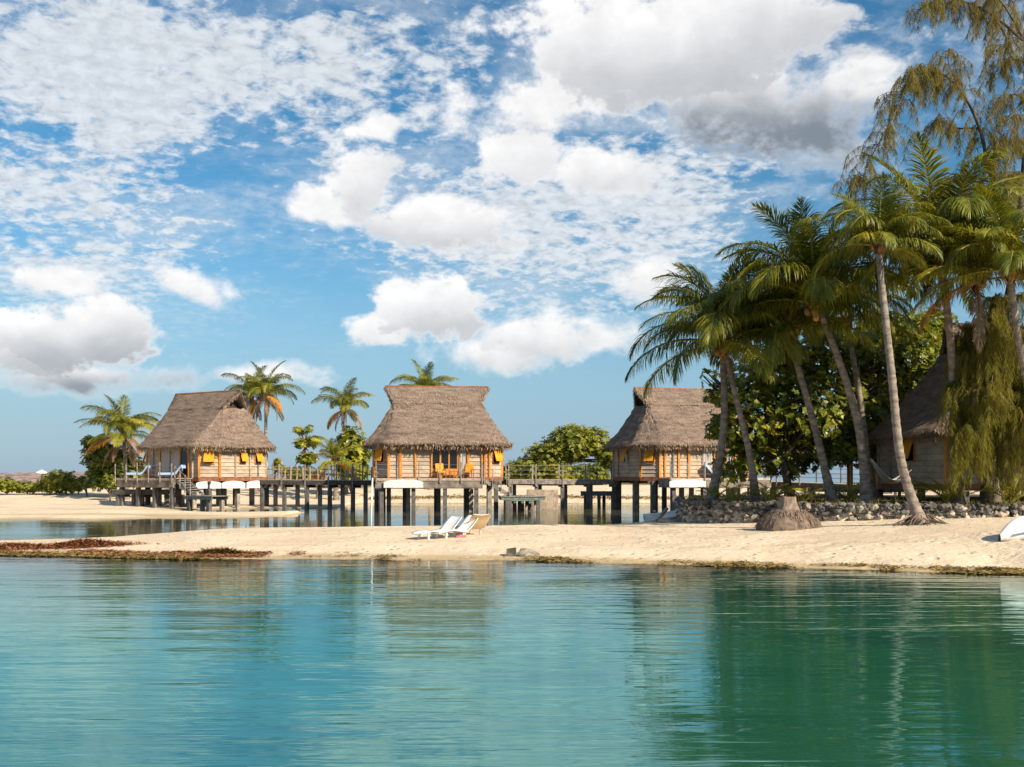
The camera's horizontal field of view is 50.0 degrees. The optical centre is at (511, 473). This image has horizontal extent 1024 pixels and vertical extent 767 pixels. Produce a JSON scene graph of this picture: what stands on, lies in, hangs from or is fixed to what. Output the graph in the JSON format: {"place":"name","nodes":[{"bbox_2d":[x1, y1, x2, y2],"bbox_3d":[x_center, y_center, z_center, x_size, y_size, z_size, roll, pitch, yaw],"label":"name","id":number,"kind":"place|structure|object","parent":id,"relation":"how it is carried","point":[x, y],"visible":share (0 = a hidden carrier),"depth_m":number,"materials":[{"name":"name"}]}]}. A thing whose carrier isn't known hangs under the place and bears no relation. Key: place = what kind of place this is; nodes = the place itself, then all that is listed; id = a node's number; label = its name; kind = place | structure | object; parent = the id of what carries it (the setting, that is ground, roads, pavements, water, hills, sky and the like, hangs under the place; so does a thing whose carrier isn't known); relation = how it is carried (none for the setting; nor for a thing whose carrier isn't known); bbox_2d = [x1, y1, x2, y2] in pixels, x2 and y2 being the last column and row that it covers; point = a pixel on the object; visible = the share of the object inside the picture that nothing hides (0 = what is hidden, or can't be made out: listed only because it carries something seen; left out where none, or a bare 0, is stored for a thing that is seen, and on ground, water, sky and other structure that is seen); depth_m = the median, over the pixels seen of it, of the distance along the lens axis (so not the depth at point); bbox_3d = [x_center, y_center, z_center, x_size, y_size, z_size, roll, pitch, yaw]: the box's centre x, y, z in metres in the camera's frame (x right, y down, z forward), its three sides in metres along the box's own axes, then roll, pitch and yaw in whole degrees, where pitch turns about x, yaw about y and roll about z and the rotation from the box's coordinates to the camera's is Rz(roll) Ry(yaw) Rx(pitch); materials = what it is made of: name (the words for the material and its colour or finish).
{"place":"outdoors","nodes":[
{"label":"outdoors","id":0,"kind":"place"},
{"bbox_2d":[0,474,1023,766],"bbox_3d":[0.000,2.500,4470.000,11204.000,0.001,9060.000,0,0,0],"label":"water","id":1,"kind":"structure","parent":0,"point":[120,662],"depth_m":14.76,"materials":[{"name":"teal liquid"}]},
{"bbox_2d":[370,478,372,525],"bbox_3d":[-6.391,1.850,50.000,0.149,3.302,0.071,0,0,0],"label":"white pole","id":2,"kind":"object","parent":1,"relation":"in","point":[371,502],"visible":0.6,"depth_m":49.97,"materials":[{"name":"paint"}]},
{"bbox_2d":[361,385,545,512],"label":"thatched hut","id":3,"kind":"object","parent":1,"relation":"on","point":[415,437],"visible":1,"depth_m":72.19,"materials":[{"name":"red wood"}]},
{"bbox_2d":[373,446,384,462],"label":"window","id":4,"kind":"structure","parent":3,"relation":"in","point":[379,457],"depth_m":71.85,"materials":[{"name":"yellow wood"}]},
{"bbox_2d":[435,464,445,477],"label":"deck chair","id":5,"kind":"object","parent":3,"relation":"on","point":[437,469],"visible":0.7,"depth_m":71.67,"materials":[{"name":"yellow fabric"}]},
{"bbox_2d":[431,446,457,477],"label":"door","id":6,"kind":"structure","parent":3,"relation":"in","point":[448,457],"depth_m":71.96,"materials":[{"name":"orange wood"}]},
{"bbox_2d":[463,464,473,477],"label":"deck chair","id":7,"kind":"object","parent":3,"relation":"on","point":[469,466],"visible":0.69,"depth_m":71.82,"materials":[{"name":"yellow fabric"}]},
{"bbox_2d":[492,447,502,462],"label":"window","id":8,"kind":"structure","parent":3,"relation":"in","point":[497,457],"depth_m":72.65,"materials":[{"name":"yellow wood"}]},
{"bbox_2d":[0,550,1023,574],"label":"seaweed","id":9,"kind":"object","parent":1,"relation":"on","point":[1004,570],"visible":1,"depth_m":31.03,"materials":[{"name":"brown plant"}]},
{"bbox_2d":[527,489,557,508],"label":"boarded screen","id":10,"kind":"object","parent":1,"relation":"in","point":[553,498],"visible":0.68,"depth_m":76.87,"materials":[{"name":"brown wood"}]},
{"bbox_2d":[0,472,1023,576],"bbox_3d":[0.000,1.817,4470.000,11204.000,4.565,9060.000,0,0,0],"label":"ground","id":11,"kind":"structure","parent":0,"point":[976,543],"depth_m":35.69,"materials":[{"name":"beige sand"}]},
{"bbox_2d":[0,476,21,494],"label":"shrub","id":12,"kind":"object","parent":11,"relation":"on","point":[6,485],"visible":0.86,"depth_m":98.39,"materials":[{"name":"green plant"}]},
{"bbox_2d":[11,480,42,493],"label":"shrub","id":13,"kind":"object","parent":11,"relation":"on","point":[23,487],"visible":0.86,"depth_m":98.37,"materials":[{"name":"green plant"}]},
{"bbox_2d":[0,541,63,550],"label":"seaweed heap","id":14,"kind":"object","parent":11,"relation":"on","point":[5,545],"visible":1,"depth_m":35.34,"materials":[{"name":"brown plant"}]},
{"bbox_2d":[30,469,82,494],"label":"shrub","id":15,"kind":"object","parent":11,"relation":"on","point":[57,482],"visible":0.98,"depth_m":97.29,"materials":[{"name":"green plant"}]},
{"bbox_2d":[77,475,89,496],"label":"shrub","id":16,"kind":"object","parent":11,"relation":"on","point":[81,482],"visible":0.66,"depth_m":95.84,"materials":[{"name":"green plant"}]},
{"bbox_2d":[15,537,159,549],"bbox_3d":[-13.777,2.266,35.915,5.196,0.360,2.039,0,0,0],"label":"seaweed heap","id":17,"kind":"object","parent":11,"relation":"on","point":[80,543],"visible":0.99,"depth_m":35.56,"materials":[{"name":"brown plant"}]},
{"bbox_2d":[101,474,115,500],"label":"shrub","id":18,"kind":"object","parent":11,"relation":"on","point":[108,482],"visible":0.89,"depth_m":90.66,"materials":[{"name":"green plant"}]},
{"bbox_2d":[79,435,144,496],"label":"dark bush","id":19,"kind":"object","parent":11,"relation":"on","point":[95,473],"visible":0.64,"depth_m":94.00,"materials":[{"name":"green plant"}]},
{"bbox_2d":[74,394,161,499],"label":"coconut palm","id":20,"kind":"object","parent":11,"relation":"on","point":[120,422],"visible":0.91,"depth_m":91.24,"materials":[{"name":"green plant"}]},
{"bbox_2d":[112,489,184,506],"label":"dock","id":21,"kind":"object","parent":11,"relation":"on","point":[144,492],"visible":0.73,"depth_m":78.40,"materials":[{"name":"grey wood"}]},
{"bbox_2d":[0,548,346,557],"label":"red seaweed","id":22,"kind":"object","parent":11,"relation":"on","point":[128,551],"visible":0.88,"depth_m":33.35,"materials":[{"name":"brown plant"}]},
{"bbox_2d":[190,547,261,554],"bbox_3d":[-8.685,2.340,33.286,2.650,0.254,0.830,0,0,0],"label":"seaweed heap","id":23,"kind":"object","parent":22,"relation":"on","point":[219,550],"visible":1,"depth_m":33.20,"materials":[{"name":"brown plant"}]},
{"bbox_2d":[114,389,278,510],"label":"thatched hut","id":24,"kind":"object","parent":11,"relation":"on","point":[220,442],"visible":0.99,"depth_m":77.95,"materials":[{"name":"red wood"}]},
{"bbox_2d":[179,448,189,477],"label":"door","id":25,"kind":"structure","parent":24,"relation":"in","point":[184,456],"depth_m":77.07,"materials":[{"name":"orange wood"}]},
{"bbox_2d":[203,448,214,463],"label":"window","id":26,"kind":"structure","parent":24,"relation":"in","point":[209,457],"depth_m":76.19,"materials":[{"name":"yellow wood"}]},
{"bbox_2d":[239,449,248,463],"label":"window","id":27,"kind":"structure","parent":24,"relation":"in","point":[243,457],"depth_m":78.05,"materials":[{"name":"yellow wood"}]},
{"bbox_2d":[254,449,263,463],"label":"window","id":28,"kind":"structure","parent":24,"relation":"in","point":[258,458],"depth_m":79.22,"materials":[{"name":"yellow wood"}]},
{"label":"deck lounger","id":29,"kind":"object","parent":24,"relation":"on","visible":0},
{"bbox_2d":[127,465,153,475],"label":"beach towel","id":30,"kind":"object","parent":29,"relation":"on","point":[145,470],"visible":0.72,"depth_m":78.75,"materials":[{"name":"white fabric"}]},
{"bbox_2d":[221,365,279,493],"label":"coconut palm","id":31,"kind":"object","parent":11,"relation":"on","point":[249,401],"visible":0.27,"depth_m":99.74,"materials":[{"name":"green plant"}]},
{"bbox_2d":[235,361,304,437],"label":"coconut palm","id":32,"kind":"object","parent":11,"relation":"on","point":[264,388],"visible":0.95,"depth_m":96.73,"materials":[{"name":"green plant"}]},
{"bbox_2d":[272,458,289,487],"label":"shrub","id":33,"kind":"object","parent":11,"relation":"on","point":[276,461],"visible":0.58,"depth_m":95.78,"materials":[{"name":"green plant"}]},
{"bbox_2d":[286,424,323,495],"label":"spindly tree","id":34,"kind":"object","parent":11,"relation":"on","point":[304,455],"visible":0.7,"depth_m":97.70,"materials":[{"name":"green plant"}]},
{"bbox_2d":[298,462,339,498],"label":"shrub","id":35,"kind":"object","parent":11,"relation":"on","point":[313,477],"visible":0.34,"depth_m":92.75,"materials":[{"name":"green plant"}]},
{"bbox_2d":[257,463,390,508],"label":"walkway","id":36,"kind":"structure","parent":11,"relation":"on","point":[310,483],"depth_m":78.91,"materials":[{"name":"brown wood"}]},
{"bbox_2d":[302,434,365,500],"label":"coconut palm","id":37,"kind":"object","parent":11,"relation":"on","point":[334,451],"visible":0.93,"depth_m":91.74,"materials":[{"name":"green plant"}]},
{"bbox_2d":[311,377,375,493],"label":"coconut palm","id":38,"kind":"object","parent":11,"relation":"on","point":[344,403],"visible":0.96,"depth_m":99.78,"materials":[{"name":"green plant"}]},
{"bbox_2d":[325,425,371,492],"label":"leafy bush","id":39,"kind":"object","parent":11,"relation":"on","point":[360,456],"visible":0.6,"depth_m":97.30,"materials":[{"name":"green plant"}]},
{"bbox_2d":[95,483,648,487],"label":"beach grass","id":40,"kind":"structure","parent":11,"relation":"on","point":[370,486],"depth_m":114.19,"materials":[{"name":"green plant"}]},
{"bbox_2d":[389,359,459,489],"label":"coconut palm","id":41,"kind":"object","parent":11,"relation":"on","point":[425,379],"visible":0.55,"depth_m":101.32,"materials":[{"name":"green plant"}]},
{"bbox_2d":[412,516,461,539],"bbox_3d":[-2.528,1.834,37.111,0.620,0.767,1.912,0,0,42],"label":"sun lounger","id":42,"kind":"object","parent":11,"relation":"on","point":[451,522],"visible":0.88,"depth_m":37.43,"materials":[{"name":"white plastic"}]},
{"bbox_2d":[430,515,477,538],"bbox_3d":[-1.943,1.816,37.399,0.620,0.767,1.912,0,0,43],"label":"sun lounger","id":43,"kind":"object","parent":11,"relation":"on","point":[464,526],"visible":0.93,"depth_m":37.65,"materials":[{"name":"white plastic"}]},
{"bbox_2d":[455,514,490,534],"bbox_3d":[-1.449,1.757,38.556,0.740,0.767,1.912,0,0,-28],"label":"sun lounger","id":44,"kind":"object","parent":11,"relation":"on","point":[481,522],"visible":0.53,"depth_m":38.01,"materials":[{"name":"beige plastic"}]},
{"bbox_2d":[506,547,515,555],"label":"stone block","id":45,"kind":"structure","parent":11,"relation":"on","point":[510,551],"depth_m":32.49,"materials":[{"name":"grey stone"}]},
{"bbox_2d":[41,519,985,560],"bbox_3d":[1.079,1.781,38.033,41.966,1.339,18.055,0,0,0],"label":"beach debris","id":46,"kind":"object","parent":11,"relation":"on","point":[578,535],"visible":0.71,"depth_m":36.30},
{"bbox_2d":[502,460,526,484],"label":"shrub","id":47,"kind":"object","parent":11,"relation":"on","point":[514,469],"visible":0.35,"depth_m":111.22,"materials":[{"name":"green plant"}]},
{"bbox_2d":[509,495,533,510],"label":"dock","id":48,"kind":"object","parent":11,"relation":"on","point":[529,505],"visible":0.49,"depth_m":73.06,"materials":[{"name":"wood"}]},
{"bbox_2d":[515,548,539,556],"bbox_3d":[0.439,2.480,32.674,0.751,0.511,0.786,0,0,39],"label":"shore rock","id":49,"kind":"object","parent":11,"relation":"on","point":[524,552],"visible":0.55,"depth_m":32.49,"materials":[{"name":"beige stone"}]},
{"bbox_2d":[514,460,549,484],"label":"shrub","id":50,"kind":"object","parent":11,"relation":"on","point":[524,473],"visible":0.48,"depth_m":109.15,"materials":[{"name":"green plant"}]},
{"bbox_2d":[540,460,578,485],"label":"shrub","id":51,"kind":"object","parent":11,"relation":"on","point":[554,469],"visible":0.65,"depth_m":108.17,"materials":[{"name":"green plant"}]},
{"bbox_2d":[508,423,611,472],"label":"round crowned tree","id":52,"kind":"object","parent":11,"relation":"on","point":[572,444],"visible":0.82,"depth_m":114.65,"materials":[{"name":"green plant"}]},
{"bbox_2d":[504,464,618,508],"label":"walkway","id":53,"kind":"structure","parent":11,"relation":"on","point":[536,483],"depth_m":78.38,"materials":[{"name":"brown wood"}]},
{"bbox_2d":[567,460,612,484],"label":"shrub","id":54,"kind":"object","parent":11,"relation":"on","point":[581,469],"visible":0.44,"depth_m":108.94,"materials":[{"name":"green plant"}]},
{"bbox_2d":[581,491,611,505],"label":"dock","id":55,"kind":"object","parent":11,"relation":"on","point":[599,494],"visible":0.5,"depth_m":83.41,"materials":[{"name":"grey wood"}]},
{"bbox_2d":[643,510,676,521],"bbox_3d":[6.978,1.946,48.423,2.317,0.948,1.154,-3,12,4],"label":"dinghy","id":56,"kind":"object","parent":11,"relation":"on","point":[654,516],"visible":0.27,"depth_m":48.88,"materials":[{"name":"white paint"}]},
{"bbox_2d":[655,507,667,521],"bbox_3d":[6.383,1.945,47.452,1.098,0.969,0.169,0,0,-43],"label":"driftwood pole","id":57,"kind":"object","parent":11,"relation":"on","point":[663,512],"visible":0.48,"depth_m":47.54,"materials":[{"name":"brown wood"}]},
{"bbox_2d":[655,518,680,522],"bbox_3d":[6.633,2.057,46.335,1.395,0.360,0.783,0,0,0],"label":"shore rock","id":58,"kind":"object","parent":11,"relation":"on","point":[661,520],"visible":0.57,"depth_m":46.08,"materials":[{"name":"grey stone"}]},
{"bbox_2d":[601,387,771,510],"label":"thatched hut","id":59,"kind":"object","parent":11,"relation":"on","point":[656,441],"visible":0.72,"depth_m":74.44,"materials":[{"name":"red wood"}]},
{"bbox_2d":[620,448,628,462],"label":"window","id":60,"kind":"structure","parent":59,"relation":"in","point":[624,456],"depth_m":76.13,"materials":[{"name":"yellow wood"}]},
{"bbox_2d":[644,447,654,463],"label":"window","id":61,"kind":"structure","parent":59,"relation":"in","point":[649,456],"depth_m":73.48,"materials":[{"name":"yellow wood"}]},
{"bbox_2d":[713,447,725,468],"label":"door","id":62,"kind":"structure","parent":59,"relation":"in","point":[714,452],"depth_m":74.50,"materials":[{"name":"orange wood"}]},
{"bbox_2d":[695,485,729,497],"bbox_3d":[8.736,0.827,47.499,1.508,0.733,1.455,0,0,0],"label":"fern","id":63,"kind":"object","parent":11,"relation":"on","point":[716,489],"visible":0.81,"depth_m":47.33,"materials":[{"name":"green plant"}]},
{"bbox_2d":[643,257,793,500],"bbox_3d":[9.303,-3.953,47.507,7.014,10.892,6.865,0,0,0],"label":"coconut palm","id":64,"kind":"object","parent":11,"relation":"on","point":[715,477],"visible":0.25,"depth_m":47.62,"materials":[{"name":"green plant"}]},
{"bbox_2d":[625,244,829,501],"bbox_3d":[9.097,-4.000,45.922,8.447,10.946,8.527,0,0,0],"label":"coconut palm","id":65,"kind":"object","parent":11,"relation":"on","point":[713,342],"visible":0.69,"depth_m":45.07,"materials":[{"name":"green plant"}]},
{"bbox_2d":[710,484,760,501],"bbox_3d":[9.147,0.801,45.781,1.775,0.802,2.014,0,0,-30],"label":"fern","id":66,"kind":"object","parent":11,"relation":"on","point":[734,490],"visible":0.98,"depth_m":45.55,"materials":[{"name":"green plant"}]},
{"bbox_2d":[745,481,802,500],"bbox_3d":[10.866,0.732,44.850,2.571,0.892,2.079,0,0,0],"label":"fern","id":67,"kind":"object","parent":11,"relation":"on","point":[776,492],"visible":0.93,"depth_m":44.91,"materials":[{"name":"green plant"}]},
{"bbox_2d":[754,496,821,530],"bbox_3d":[9.621,1.429,38.213,2.498,1.256,1.962,0,0,0],"label":"palm stump","id":68,"kind":"object","parent":11,"relation":"on","point":[787,514],"visible":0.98,"depth_m":37.69,"materials":[{"name":"brown wood"}]},
{"bbox_2d":[698,229,884,501],"bbox_3d":[11.664,-4.166,45.512,7.556,11.296,7.699,0,0,17],"label":"coconut palm","id":69,"kind":"object","parent":11,"relation":"on","point":[787,323],"visible":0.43,"depth_m":44.51,"materials":[{"name":"green plant"}]},
{"bbox_2d":[775,487,828,501],"bbox_3d":[11.854,0.859,44.545,2.113,0.649,1.657,0,0,-36],"label":"fern","id":70,"kind":"object","parent":11,"relation":"on","point":[805,498],"visible":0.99,"depth_m":44.46,"materials":[{"name":"green plant"}]},
{"bbox_2d":[737,467,897,494],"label":"walkway","id":71,"kind":"structure","parent":11,"relation":"on","point":[814,485],"depth_m":75.03,"materials":[{"name":"grey wood"}]},
{"bbox_2d":[699,309,944,496],"bbox_3d":[15.339,-3.366,52.870,13.134,9.776,7.794,0,0,0],"label":"sea almond tree","id":72,"kind":"object","parent":11,"relation":"on","point":[782,441],"visible":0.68,"depth_m":51.78,"materials":[{"name":"green plant"}]},
{"bbox_2d":[711,196,935,502],"bbox_3d":[11.968,-4.688,42.919,8.627,12.292,8.879,0,0,0],"label":"coconut palm","id":73,"kind":"object","parent":11,"relation":"on","point":[803,256],"visible":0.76,"depth_m":42.30,"materials":[{"name":"green plant"}]},
{"bbox_2d":[826,482,859,500],"bbox_3d":[13.801,0.746,44.990,1.998,0.848,1.902,0,0,0],"label":"fern","id":74,"kind":"object","parent":11,"relation":"on","point":[849,497],"visible":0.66,"depth_m":44.92,"materials":[{"name":"green plant"}]},
{"bbox_2d":[674,495,1023,522],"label":"stone wall","id":75,"kind":"structure","parent":11,"relation":"on","point":[696,511],"depth_m":40.93,"materials":[{"name":"grey stone"}]},
{"bbox_2d":[689,493,1023,505],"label":"grass","id":76,"kind":"structure","parent":11,"relation":"on","point":[894,500],"depth_m":44.40,"materials":[{"name":"green plant"}]},
{"bbox_2d":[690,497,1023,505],"bbox_3d":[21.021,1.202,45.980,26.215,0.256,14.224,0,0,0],"label":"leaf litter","id":77,"kind":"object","parent":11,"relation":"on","point":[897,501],"visible":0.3,"depth_m":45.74,"materials":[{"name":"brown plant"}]},
{"bbox_2d":[797,258,920,499],"bbox_3d":[15.252,-4.231,49.855,6.900,11.453,6.456,0,0,0],"label":"coconut palm","id":78,"kind":"object","parent":11,"relation":"on","point":[858,388],"visible":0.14,"depth_m":49.88,"materials":[{"name":"green plant"}]},
{"bbox_2d":[819,450,903,496],"bbox_3d":[18.232,-0.400,56.976,4.000,3.400,3.426,0,0,-10],"label":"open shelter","id":79,"kind":"object","parent":11,"relation":"on","point":[850,476],"visible":0.01,"depth_m":55.70,"materials":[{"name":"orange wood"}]},
{"bbox_2d":[810,172,952,525],"bbox_3d":[12.423,-4.029,37.014,4.520,12.027,4.506,0,0,0],"label":"coconut palm","id":80,"kind":"object","parent":11,"relation":"on","point":[877,230],"visible":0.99,"depth_m":36.43,"materials":[{"name":"green plant"}]},
{"bbox_2d":[841,307,958,411],"bbox_3d":[21.135,-3.825,60.160,6.889,10.667,5.288,0,0,0],"label":"sea almond tree","id":81,"kind":"object","parent":11,"relation":"on","point":[954,317],"visible":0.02,"depth_m":59.37,"materials":[{"name":"green plant"}]},
{"bbox_2d":[809,130,1023,502],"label":"coconut palm","id":82,"kind":"object","parent":11,"relation":"on","point":[944,209],"visible":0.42,"depth_m":38.97,"materials":[{"name":"green plant"}]},
{"bbox_2d":[900,481,939,501],"bbox_3d":[15.504,0.708,42.414,1.623,0.911,1.860,0,0,42],"label":"fern","id":83,"kind":"object","parent":11,"relation":"on","point":[919,494],"visible":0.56,"depth_m":42.34,"materials":[{"name":"green plant"}]},
{"bbox_2d":[830,0,1023,503],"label":"casuarina tree","id":84,"kind":"object","parent":11,"relation":"on","point":[985,427],"visible":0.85,"depth_m":40.37,"materials":[{"name":"green plant"}]},
{"bbox_2d":[911,475,974,503],"bbox_3d":[16.283,0.607,41.442,2.623,1.080,2.115,0,0,0],"label":"fern","id":85,"kind":"object","parent":11,"relation":"on","point":[946,495],"visible":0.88,"depth_m":41.41,"materials":[{"name":"green plant"}]},
{"bbox_2d":[867,323,1023,501],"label":"thatched hut","id":86,"kind":"object","parent":11,"relation":"on","point":[926,450],"visible":0.3,"depth_m":48.55,"materials":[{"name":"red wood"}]},
{"bbox_2d":[867,458,911,483],"bbox_3d":[15.842,-0.184,46.041,2.821,1.235,0.741,0,0,-36],"label":"hammock","id":87,"kind":"object","parent":86,"relation":"hanging from","point":[883,476],"visible":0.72,"depth_m":45.55,"materials":[{"name":"fabric"}]},
{"bbox_2d":[903,439,915,461],"bbox_3d":[17.507,-1.045,48.679,0.420,1.070,0.700,0,0,-14],"label":"window","id":88,"kind":"structure","parent":86,"relation":"in","point":[909,448],"depth_m":48.53,"materials":[{"name":"yellow wood"}]},
{"bbox_2d":[886,202,1023,502],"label":"coconut palm","id":89,"kind":"object","parent":11,"relation":"on","point":[976,293],"visible":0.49,"depth_m":38.52,"materials":[{"name":"green plant"}]},
{"bbox_2d":[897,183,1023,382],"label":"coconut palm","id":90,"kind":"object","parent":11,"relation":"on","point":[1010,258],"visible":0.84,"depth_m":37.22,"materials":[{"name":"green plant"}]},
{"bbox_2d":[971,472,1023,503],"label":"fern","id":91,"kind":"object","parent":11,"relation":"on","point":[1013,493],"visible":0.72,"depth_m":40.91,"materials":[{"name":"green plant"}]},
{"bbox_2d":[978,145,1023,239],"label":"coconut palm","id":92,"kind":"object","parent":11,"relation":"on","point":[1010,194],"visible":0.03,"depth_m":45.05,"materials":[{"name":"green plant"}]},
{"bbox_2d":[998,516,1023,540],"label":"upturned kayak","id":93,"kind":"object","parent":11,"relation":"on","point":[1012,530],"visible":0.98,"depth_m":30.41,"materials":[{"name":"white plastic"}]},
{"bbox_2d":[0,0,1023,473],"label":"sky","id":94,"kind":"structure","parent":0,"point":[491,193],"materials":[{"name":"blue"}]},
{"bbox_2d":[359,491,972,500],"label":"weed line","id":95,"kind":"object","parent":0,"point":[484,496],"visible":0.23,"depth_m":95.37,"materials":[{"name":"plant"}]},
{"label":"deck lounger","id":96,"kind":"object","parent":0,"visible":0},
{"bbox_2d":[158,465,185,474],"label":"beach towel","id":97,"kind":"object","parent":96,"relation":"on","point":[181,467],"visible":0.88,"depth_m":76.71,"materials":[{"name":"white fabric"}]}
]}

